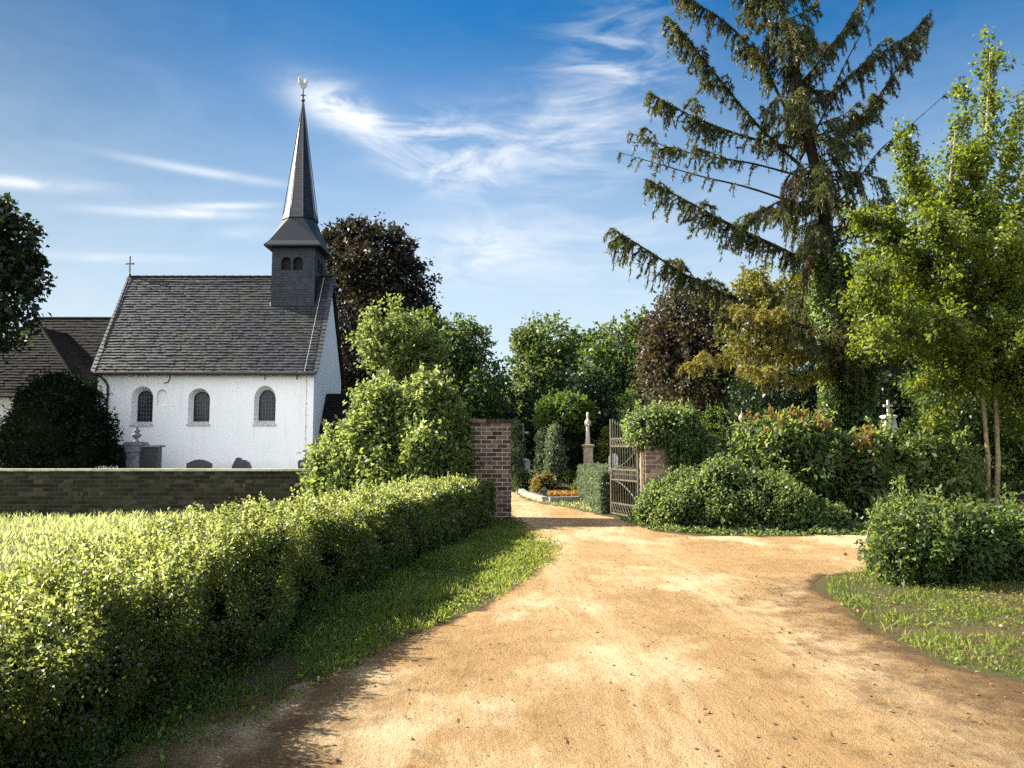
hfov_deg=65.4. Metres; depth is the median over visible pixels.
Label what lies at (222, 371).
church
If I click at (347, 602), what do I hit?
verge grass
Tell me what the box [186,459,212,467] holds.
headstone
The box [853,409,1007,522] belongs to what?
elder shrub
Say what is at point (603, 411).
dark fir
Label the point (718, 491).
ivy mound
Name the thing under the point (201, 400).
window
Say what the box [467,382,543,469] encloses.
sycamore tree
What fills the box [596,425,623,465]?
columnar thuja
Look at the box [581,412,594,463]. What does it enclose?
statue monument
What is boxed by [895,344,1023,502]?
cherry laurel
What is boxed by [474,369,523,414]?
dark tree
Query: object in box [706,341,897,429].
holly tree
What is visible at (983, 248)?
hornbeam tree
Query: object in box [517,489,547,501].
stone edging
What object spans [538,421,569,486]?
columnar cypress
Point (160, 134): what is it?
sky
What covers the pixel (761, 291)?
golden tree
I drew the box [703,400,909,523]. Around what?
laurel shrub
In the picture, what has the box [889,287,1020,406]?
oak tree
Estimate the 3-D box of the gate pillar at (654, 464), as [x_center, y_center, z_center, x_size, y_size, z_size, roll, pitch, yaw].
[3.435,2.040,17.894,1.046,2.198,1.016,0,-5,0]
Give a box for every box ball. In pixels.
[560,468,575,487]
[570,478,577,489]
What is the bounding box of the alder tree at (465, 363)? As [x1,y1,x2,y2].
[397,305,511,447]
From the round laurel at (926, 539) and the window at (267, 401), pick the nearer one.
the round laurel at (926, 539)
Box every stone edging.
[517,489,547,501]
[548,496,581,501]
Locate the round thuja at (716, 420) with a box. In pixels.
[701,400,732,443]
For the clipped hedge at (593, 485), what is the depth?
19.64 m
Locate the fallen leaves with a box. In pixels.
[115,526,1023,767]
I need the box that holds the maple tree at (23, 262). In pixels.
[0,192,57,364]
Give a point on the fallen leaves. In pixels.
(699, 721)
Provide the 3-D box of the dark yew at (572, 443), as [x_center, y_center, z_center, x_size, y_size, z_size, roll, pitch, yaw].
[2.173,2.961,30.137,1.933,2.736,1.977,3,-6,-34]
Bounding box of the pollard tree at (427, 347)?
[341,292,451,389]
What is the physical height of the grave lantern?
0.420 m
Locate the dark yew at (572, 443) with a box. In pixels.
[560,430,597,477]
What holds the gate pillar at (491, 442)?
on the ground at (280, 670)
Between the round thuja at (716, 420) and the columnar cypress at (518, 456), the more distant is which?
the columnar cypress at (518, 456)
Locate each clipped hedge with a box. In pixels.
[0,470,496,767]
[576,461,636,514]
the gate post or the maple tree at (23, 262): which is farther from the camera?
the maple tree at (23, 262)
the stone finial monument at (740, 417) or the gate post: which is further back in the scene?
the stone finial monument at (740, 417)
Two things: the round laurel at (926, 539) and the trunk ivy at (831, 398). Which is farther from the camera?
the trunk ivy at (831, 398)
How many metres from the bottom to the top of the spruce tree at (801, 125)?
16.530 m
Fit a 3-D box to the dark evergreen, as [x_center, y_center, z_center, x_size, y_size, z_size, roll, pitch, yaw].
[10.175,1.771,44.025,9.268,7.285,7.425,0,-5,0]
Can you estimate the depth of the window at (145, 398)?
34.35 m
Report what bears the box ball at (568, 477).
on the ground at (280, 670)
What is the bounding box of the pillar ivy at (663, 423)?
[618,396,722,472]
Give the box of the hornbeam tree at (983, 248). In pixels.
[825,24,1023,516]
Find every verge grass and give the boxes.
[50,517,564,767]
[823,566,1023,677]
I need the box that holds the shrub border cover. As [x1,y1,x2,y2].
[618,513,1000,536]
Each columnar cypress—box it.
[511,417,528,490]
[532,427,549,478]
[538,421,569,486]
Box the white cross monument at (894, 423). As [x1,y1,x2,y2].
[880,400,898,433]
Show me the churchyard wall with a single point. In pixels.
(70, 492)
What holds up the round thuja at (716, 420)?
on the ground at (280, 670)
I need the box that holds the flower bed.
[547,489,578,496]
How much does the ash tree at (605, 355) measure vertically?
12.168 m
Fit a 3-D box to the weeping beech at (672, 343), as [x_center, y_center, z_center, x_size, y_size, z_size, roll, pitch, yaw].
[9.197,-0.461,40.186,5.892,10.846,6.446,4,-6,-43]
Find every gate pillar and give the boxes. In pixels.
[469,419,512,520]
[639,427,691,502]
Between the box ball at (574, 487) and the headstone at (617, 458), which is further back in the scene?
the headstone at (617, 458)
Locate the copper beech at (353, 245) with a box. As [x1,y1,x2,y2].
[320,211,448,393]
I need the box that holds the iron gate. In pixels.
[609,419,643,517]
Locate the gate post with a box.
[640,453,643,491]
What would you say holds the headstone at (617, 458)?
on the ground at (280, 670)
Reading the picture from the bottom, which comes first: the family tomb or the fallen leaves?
the fallen leaves
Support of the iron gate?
attached to the gate pillar at (654, 464)
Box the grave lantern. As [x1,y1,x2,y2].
[542,487,547,495]
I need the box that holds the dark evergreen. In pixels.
[613,361,754,469]
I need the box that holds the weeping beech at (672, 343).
[627,271,755,423]
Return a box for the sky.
[0,0,1023,406]
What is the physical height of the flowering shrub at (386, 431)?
3.798 m
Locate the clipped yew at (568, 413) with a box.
[530,388,600,436]
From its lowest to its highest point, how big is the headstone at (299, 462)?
1.179 m
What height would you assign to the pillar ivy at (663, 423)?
2.337 m
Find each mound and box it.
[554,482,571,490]
[628,452,863,533]
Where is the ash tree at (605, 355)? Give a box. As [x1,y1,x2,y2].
[566,304,682,466]
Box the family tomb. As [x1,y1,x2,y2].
[115,426,165,467]
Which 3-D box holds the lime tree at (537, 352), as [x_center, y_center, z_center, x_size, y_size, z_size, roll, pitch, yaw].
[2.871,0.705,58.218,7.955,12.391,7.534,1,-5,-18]
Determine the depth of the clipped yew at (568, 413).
29.47 m
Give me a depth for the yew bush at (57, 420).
28.48 m
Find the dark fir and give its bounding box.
[515,361,623,467]
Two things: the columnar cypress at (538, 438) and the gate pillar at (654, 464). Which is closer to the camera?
the gate pillar at (654, 464)
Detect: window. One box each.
[129,391,152,425]
[186,392,209,425]
[253,390,275,425]
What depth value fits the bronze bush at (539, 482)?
25.89 m
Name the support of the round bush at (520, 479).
on the ground at (280, 670)
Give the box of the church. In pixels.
[0,77,353,468]
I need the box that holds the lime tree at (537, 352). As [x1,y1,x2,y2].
[501,310,597,469]
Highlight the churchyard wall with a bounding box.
[0,468,309,516]
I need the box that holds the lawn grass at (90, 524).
[0,508,228,573]
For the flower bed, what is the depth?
24.47 m
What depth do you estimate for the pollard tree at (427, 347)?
29.75 m
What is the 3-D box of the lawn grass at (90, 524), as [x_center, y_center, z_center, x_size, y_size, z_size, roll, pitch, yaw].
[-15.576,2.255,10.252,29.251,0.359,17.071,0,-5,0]
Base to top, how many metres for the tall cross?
2.700 m
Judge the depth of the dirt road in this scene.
5.36 m
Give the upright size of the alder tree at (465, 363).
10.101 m
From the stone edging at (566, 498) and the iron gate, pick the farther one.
the stone edging at (566, 498)
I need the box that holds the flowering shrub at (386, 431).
[294,360,485,498]
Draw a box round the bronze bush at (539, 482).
[528,470,557,492]
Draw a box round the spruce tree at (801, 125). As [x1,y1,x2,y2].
[602,0,956,431]
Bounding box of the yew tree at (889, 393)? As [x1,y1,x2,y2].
[873,325,973,433]
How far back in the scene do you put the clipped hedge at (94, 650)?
5.21 m
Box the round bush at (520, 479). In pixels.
[511,469,533,490]
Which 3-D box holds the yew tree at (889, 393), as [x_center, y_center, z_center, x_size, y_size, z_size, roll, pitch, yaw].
[13.683,0.295,27.120,5.923,7.222,4.366,0,-5,0]
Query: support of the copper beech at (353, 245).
on the ground at (280, 670)
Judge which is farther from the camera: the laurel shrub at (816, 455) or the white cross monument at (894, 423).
the white cross monument at (894, 423)
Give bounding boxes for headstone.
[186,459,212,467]
[232,457,251,468]
[297,460,314,468]
[608,454,618,465]
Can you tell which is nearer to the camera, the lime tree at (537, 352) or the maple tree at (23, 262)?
the maple tree at (23, 262)
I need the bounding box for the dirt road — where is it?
[95,491,1023,767]
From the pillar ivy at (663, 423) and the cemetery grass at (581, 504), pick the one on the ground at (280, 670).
the cemetery grass at (581, 504)
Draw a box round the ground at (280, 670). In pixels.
[0,462,1023,767]
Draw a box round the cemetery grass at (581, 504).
[513,489,591,510]
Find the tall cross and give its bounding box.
[522,425,531,477]
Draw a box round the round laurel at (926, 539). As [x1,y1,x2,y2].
[844,472,1023,586]
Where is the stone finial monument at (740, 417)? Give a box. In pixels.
[738,411,744,424]
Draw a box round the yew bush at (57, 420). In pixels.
[0,368,126,468]
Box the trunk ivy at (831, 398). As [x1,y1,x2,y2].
[804,245,885,436]
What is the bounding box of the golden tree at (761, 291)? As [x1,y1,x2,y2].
[709,253,820,391]
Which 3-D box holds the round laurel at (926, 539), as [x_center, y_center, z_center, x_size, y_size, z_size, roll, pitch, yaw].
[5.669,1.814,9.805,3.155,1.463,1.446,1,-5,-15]

